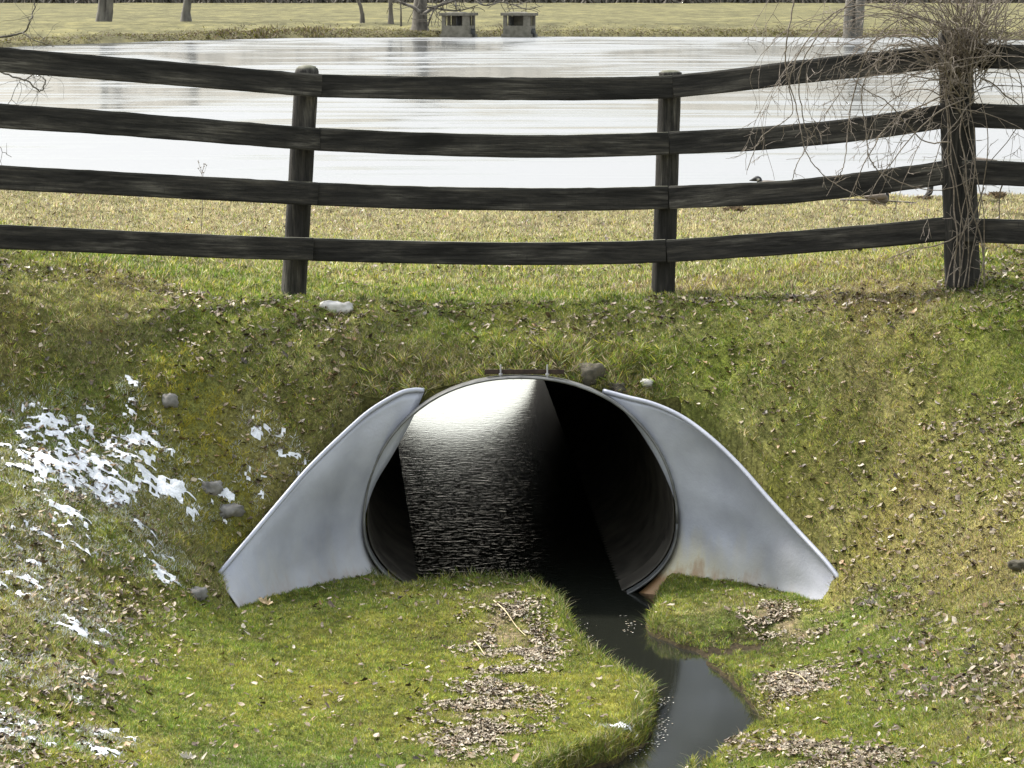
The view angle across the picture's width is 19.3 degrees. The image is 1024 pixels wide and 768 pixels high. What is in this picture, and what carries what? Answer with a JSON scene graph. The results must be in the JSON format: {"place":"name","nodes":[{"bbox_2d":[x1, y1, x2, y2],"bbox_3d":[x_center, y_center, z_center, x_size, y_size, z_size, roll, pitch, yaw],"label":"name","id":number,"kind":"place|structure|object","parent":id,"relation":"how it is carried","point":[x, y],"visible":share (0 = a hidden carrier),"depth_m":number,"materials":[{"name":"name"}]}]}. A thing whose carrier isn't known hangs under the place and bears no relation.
{"place":"outdoors","nodes":[
{"label":"outdoors","id":0,"kind":"place"},
{"bbox_2d":[0,3,1023,767],"bbox_3d":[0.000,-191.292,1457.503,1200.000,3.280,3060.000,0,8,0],"label":"ground","id":1,"kind":"structure","parent":0,"point":[78,19],"depth_m":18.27,"materials":[{"name":"green plant"}]},
{"bbox_2d":[0,0,63,164],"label":"bare sapling","id":2,"kind":"object","parent":1,"relation":"on","point":[23,32],"visible":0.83,"depth_m":23.39,"materials":[{"name":"brown plant"}]},
{"bbox_2d":[95,0,112,21],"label":"bare tree","id":3,"kind":"object","parent":1,"relation":"on","point":[104,11],"visible":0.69,"depth_m":229.97,"materials":[{"name":"grey plant"}]},
{"bbox_2d":[106,667,122,675],"bbox_3d":[-1.999,1.451,15.152,0.093,0.032,0.048,6,33,-24],"label":"curled leaf","id":4,"kind":"object","parent":1,"relation":"on","point":[113,672],"visible":1,"depth_m":15.16,"materials":[{"name":"beige plant"}]},
{"bbox_2d":[138,675,151,680],"bbox_3d":[-1.864,1.493,15.300,0.076,0.034,0.041,3,8,20],"label":"curled leaf","id":5,"kind":"object","parent":1,"relation":"on","point":[144,678],"visible":1,"depth_m":15.31,"materials":[{"name":"beige plant"}]},
{"bbox_2d":[161,393,178,407],"bbox_3d":[-2.083,0.108,18.331,0.114,0.117,0.152,-2,8,-16],"label":"stone","id":6,"kind":"object","parent":1,"relation":"on","point":[169,400],"visible":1,"depth_m":18.28,"materials":[{"name":"grey stone"}]},
{"bbox_2d":[180,0,191,21],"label":"bare tree","id":7,"kind":"object","parent":1,"relation":"on","point":[186,13],"visible":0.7,"depth_m":229.96,"materials":[{"name":"grey plant"}]},
{"bbox_2d":[180,751,196,758],"bbox_3d":[-1.509,1.734,14.034,0.082,0.033,0.047,8,35,-7],"label":"curled leaf","id":8,"kind":"object","parent":1,"relation":"on","point":[186,756],"visible":1,"depth_m":14.04,"materials":[{"name":"beige plant"}]},
{"bbox_2d":[188,586,207,600],"bbox_3d":[-1.806,1.211,17.289,0.135,0.092,0.174,0,8,0],"label":"stone","id":9,"kind":"object","parent":1,"relation":"on","point":[200,593],"visible":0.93,"depth_m":17.24,"materials":[{"name":"grey stone"}]},
{"bbox_2d":[198,161,206,232],"bbox_3d":[-2.668,-1.585,26.015,0.083,0.686,0.062,0,8,0],"label":"dry weed","id":10,"kind":"object","parent":1,"relation":"on","point":[202,200],"visible":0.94,"depth_m":26.02,"materials":[{"name":"brown plant"}]},
{"bbox_2d":[201,480,223,494],"bbox_3d":[-1.795,0.630,18.033,0.143,0.104,0.116,-7,10,-41],"label":"stone","id":11,"kind":"object","parent":1,"relation":"on","point":[216,487],"visible":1,"depth_m":17.99,"materials":[{"name":"grey stone"}]},
{"bbox_2d":[219,503,245,518],"bbox_3d":[-1.702,0.760,18.012,0.199,0.096,0.156,3,8,24],"label":"stone","id":12,"kind":"object","parent":1,"relation":"on","point":[233,509],"visible":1,"depth_m":17.96,"materials":[{"name":"grey stone"}]},
{"bbox_2d":[259,596,272,604],"bbox_3d":[-1.441,1.273,17.642,0.103,0.046,0.058,14,42,27],"label":"curled leaf","id":13,"kind":"object","parent":1,"relation":"on","point":[264,601],"visible":1,"depth_m":17.66,"materials":[{"name":"beige plant"}]},
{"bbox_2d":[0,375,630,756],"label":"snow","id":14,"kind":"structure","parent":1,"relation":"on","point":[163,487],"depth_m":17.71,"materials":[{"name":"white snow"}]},
{"bbox_2d":[319,300,353,313],"bbox_3d":[-1.126,-0.485,19.392,0.233,0.103,0.164,1,8,8],"label":"stone","id":15,"kind":"object","parent":1,"relation":"on","point":[338,306],"visible":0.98,"depth_m":19.32,"materials":[{"name":"white stone"}]},
{"bbox_2d":[356,0,364,22],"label":"sapling","id":16,"kind":"object","parent":1,"relation":"on","point":[362,17],"visible":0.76,"depth_m":226.17,"materials":[{"name":"grey plant"}]},
{"bbox_2d":[388,0,393,23],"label":"sapling","id":17,"kind":"object","parent":1,"relation":"on","point":[390,16],"visible":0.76,"depth_m":224.18,"materials":[{"name":"grey plant"}]},
{"bbox_2d":[400,5,401,25],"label":"sapling","id":18,"kind":"object","parent":1,"relation":"on","point":[400,15],"visible":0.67,"depth_m":220.34,"materials":[{"name":"grey plant"}]},
{"bbox_2d":[439,12,477,36],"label":"concrete box","id":19,"kind":"object","parent":1,"relation":"on","point":[458,24],"visible":0.98,"depth_m":209.54,"materials":[{"name":"grey concrete"}]},
{"bbox_2d":[387,0,540,31],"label":"bare tree","id":20,"kind":"object","parent":1,"relation":"on","point":[421,11],"visible":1,"depth_m":210.90,"materials":[{"name":"grey plant"}]},
{"bbox_2d":[399,660,595,765],"bbox_3d":[-0.084,1.635,15.202,0.952,0.082,2.382,2,8,12],"label":"leaf drift","id":21,"kind":"object","parent":1,"relation":"on","point":[475,736],"visible":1,"depth_m":15.10,"materials":[{"name":"beige plant"}]},
{"bbox_2d":[0,29,1023,295],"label":"horse fence","id":22,"kind":"object","parent":1,"relation":"on","point":[298,193],"visible":0.96,"depth_m":19.59,"materials":[{"name":"black wood"}]},
{"bbox_2d":[725,0,1023,287],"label":"bare vine","id":23,"kind":"object","parent":22,"relation":"attached to","point":[955,33],"visible":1,"depth_m":18.69,"materials":[{"name":"brown plant"}]},
{"bbox_2d":[0,250,1023,767],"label":"fallen leaves","id":24,"kind":"object","parent":1,"relation":"on","point":[710,300],"visible":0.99,"depth_m":17.02,"materials":[{"name":"brown plant"}]},
{"bbox_2d":[0,19,1023,45],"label":"shore scrub","id":25,"kind":"object","parent":1,"relation":"on","point":[263,33],"visible":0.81,"depth_m":209.08,"materials":[{"name":"brown plant"}]},
{"bbox_2d":[0,0,1023,2],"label":"woods","id":26,"kind":"object","parent":1,"relation":"on","point":[437,1],"visible":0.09,"depth_m":444.90,"materials":[{"name":"brown plant"}]},
{"bbox_2d":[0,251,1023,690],"bbox_3d":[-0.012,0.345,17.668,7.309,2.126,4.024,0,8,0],"label":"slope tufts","id":27,"kind":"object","parent":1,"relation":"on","point":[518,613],"visible":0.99,"depth_m":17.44,"materials":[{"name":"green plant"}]},
{"bbox_2d":[1,190,1023,294],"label":"paddock leaves","id":28,"kind":"object","parent":1,"relation":"on","point":[376,265],"visible":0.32,"depth_m":27.66,"materials":[{"name":"brown plant"}]},
{"bbox_2d":[440,577,588,670],"bbox_3d":[-0.006,1.382,17.239,0.867,0.143,2.364,0,8,0],"label":"leaf drift","id":29,"kind":"object","parent":1,"relation":"on","point":[518,607],"visible":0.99,"depth_m":17.18,"materials":[{"name":"beige plant"}]},
{"bbox_2d":[493,600,525,635],"bbox_3d":[-0.020,1.348,17.391,0.025,0.086,0.645,-2,8,-17],"label":"straw stalk","id":30,"kind":"object","parent":29,"relation":"on","point":[509,616],"visible":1,"depth_m":17.37,"materials":[{"name":"beige plant"}]},
{"bbox_2d":[500,12,537,36],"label":"concrete box","id":31,"kind":"object","parent":1,"relation":"on","point":[521,24],"visible":0.94,"depth_m":209.58,"materials":[{"name":"grey concrete"}]},
{"bbox_2d":[359,332,682,397],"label":"crown grass","id":32,"kind":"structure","parent":1,"relation":"on","point":[513,368],"depth_m":18.75,"materials":[{"name":"green plant"}]},
{"bbox_2d":[218,365,837,607],"bbox_3d":[0.105,-0.196,25.396,3.675,1.659,15.842,0,8,0],"label":"culvert","id":33,"kind":"object","parent":1,"relation":"on","point":[641,463],"visible":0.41,"depth_m":18.54,"materials":[{"name":"metal"}]},
{"bbox_2d":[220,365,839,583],"bbox_3d":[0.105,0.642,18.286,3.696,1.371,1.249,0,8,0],"label":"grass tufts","id":34,"kind":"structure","parent":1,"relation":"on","point":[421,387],"depth_m":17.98,"materials":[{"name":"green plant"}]},
{"bbox_2d":[366,564,773,767],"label":"bank grass","id":35,"kind":"structure","parent":1,"relation":"on","point":[629,668],"depth_m":15.71,"materials":[{"name":"green plant"}]},
{"bbox_2d":[577,362,605,385],"bbox_3d":[0.490,-0.056,18.716,0.170,0.150,0.144,-3,8,-25],"label":"stone","id":36,"kind":"object","parent":1,"relation":"on","point":[589,373],"visible":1,"depth_m":18.67,"materials":[{"name":"grey stone"}]},
{"bbox_2d":[608,382,626,393],"bbox_3d":[0.645,0.028,18.706,0.138,0.093,0.103,6,10,40],"label":"stone","id":37,"kind":"object","parent":1,"relation":"on","point":[618,389],"visible":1,"depth_m":18.67,"materials":[{"name":"grey stone"}]},
{"bbox_2d":[267,274,1002,296],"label":"grass tufts","id":38,"kind":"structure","parent":1,"relation":"on","point":[681,291],"depth_m":19.12,"materials":[{"name":"green plant"}]},
{"bbox_2d":[640,378,653,386],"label":"stone","id":39,"kind":"object","parent":1,"relation":"on","point":[648,382],"visible":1,"depth_m":18.73,"materials":[{"name":"white stone"}]},
{"bbox_2d":[723,206,749,212],"bbox_3d":[2.275,-1.788,30.778,0.312,0.069,0.286,0,8,0],"label":"earth clod","id":40,"kind":"object","parent":1,"relation":"on","point":[737,208],"visible":0.56,"depth_m":30.72,"materials":[{"name":"brown soil"}]},
{"bbox_2d":[721,591,842,652],"bbox_3d":[1.581,1.348,17.385,0.622,0.164,1.369,-1,8,-8],"label":"leaf drift","id":41,"kind":"object","parent":1,"relation":"on","point":[774,609],"visible":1,"depth_m":17.41,"materials":[{"name":"brown plant"}]},
{"bbox_2d":[750,655,881,717],"bbox_3d":[1.595,1.545,15.662,0.708,0.229,1.590,0,8,0],"label":"leaf drift","id":42,"kind":"object","parent":1,"relation":"on","point":[785,688],"visible":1,"depth_m":15.60,"materials":[{"name":"beige plant"}]},
{"bbox_2d":[715,724,950,767],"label":"leaf drift","id":43,"kind":"object","parent":1,"relation":"on","point":[812,743],"visible":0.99,"depth_m":13.99,"materials":[{"name":"beige plant"}]},
{"bbox_2d":[842,0,864,37],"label":"bare tree","id":44,"kind":"object","parent":1,"relation":"on","point":[847,18],"visible":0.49,"depth_m":207.32,"materials":[{"name":"grey plant"}]},
{"bbox_2d":[864,597,877,603],"bbox_3d":[2.017,1.225,16.942,0.087,0.036,0.049,7,35,-12],"label":"curled leaf","id":45,"kind":"object","parent":1,"relation":"on","point":[869,602],"visible":1,"depth_m":16.95,"materials":[{"name":"brown plant"}]},
{"bbox_2d":[840,199,913,202],"bbox_3d":[3.898,-1.940,32.065,0.040,0.044,1.022,-7,11,-44],"label":"fallen stick","id":46,"kind":"object","parent":1,"relation":"on","point":[867,200],"visible":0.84,"depth_m":32.20,"materials":[{"name":"brown wood"}]},
{"bbox_2d":[864,192,890,204],"bbox_3d":[3.870,-1.968,31.909,0.277,0.172,0.168,-7,10,-41],"label":"duck","id":47,"kind":"object","parent":1,"relation":"on","point":[883,198],"visible":0.7,"depth_m":31.86},
{"bbox_2d":[915,196,933,198],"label":"earth clod","id":48,"kind":"object","parent":1,"relation":"on","point":[921,197],"visible":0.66,"depth_m":32.60,"materials":[{"name":"brown soil"}]},
{"bbox_2d":[924,157,997,195],"bbox_3d":[4.858,-2.240,32.577,0.729,0.456,0.364,-3,8,-24],"label":"goose","id":49,"kind":"object","parent":1,"relation":"on","point":[977,158],"visible":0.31,"depth_m":32.58},
{"bbox_2d":[983,191,1009,197],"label":"earth clod","id":50,"kind":"object","parent":1,"relation":"on","point":[995,194],"visible":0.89,"depth_m":33.05,"materials":[{"name":"brown soil"}]},
{"bbox_2d":[1007,558,1023,570],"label":"stone","id":51,"kind":"object","parent":1,"relation":"on","point":[1016,564],"visible":1,"depth_m":16.13,"materials":[{"name":"grey stone"}]},
{"bbox_2d":[0,37,1023,196],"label":"pond water","id":52,"kind":"structure","parent":0,"point":[540,56],"depth_m":90.12,"materials":[{"name":"grey liquid"}]},
{"bbox_2d":[749,176,771,181],"bbox_3d":[2.853,-2.088,32.221,0.581,0.273,0.365,-4,9,-27],"label":"goose","id":53,"kind":"object","parent":52,"relation":"in","point":[757,178],"visible":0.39,"depth_m":32.17},
{"bbox_2d":[0,190,1023,307],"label":"paddock grass","id":54,"kind":"structure","parent":0,"point":[841,257],"depth_m":22.27,"materials":[{"name":"plant"}]},
{"bbox_2d":[367,379,758,767],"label":"brook water","id":55,"kind":"structure","parent":0,"point":[491,476],"depth_m":20.75,"materials":[{"name":"black liquid"}]},
{"bbox_2d":[575,619,673,758],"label":"floating flecks","id":56,"kind":"object","parent":55,"relation":"on","point":[657,702],"visible":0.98,"depth_m":15.30,"materials":[{"name":"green plant"}]}
]}

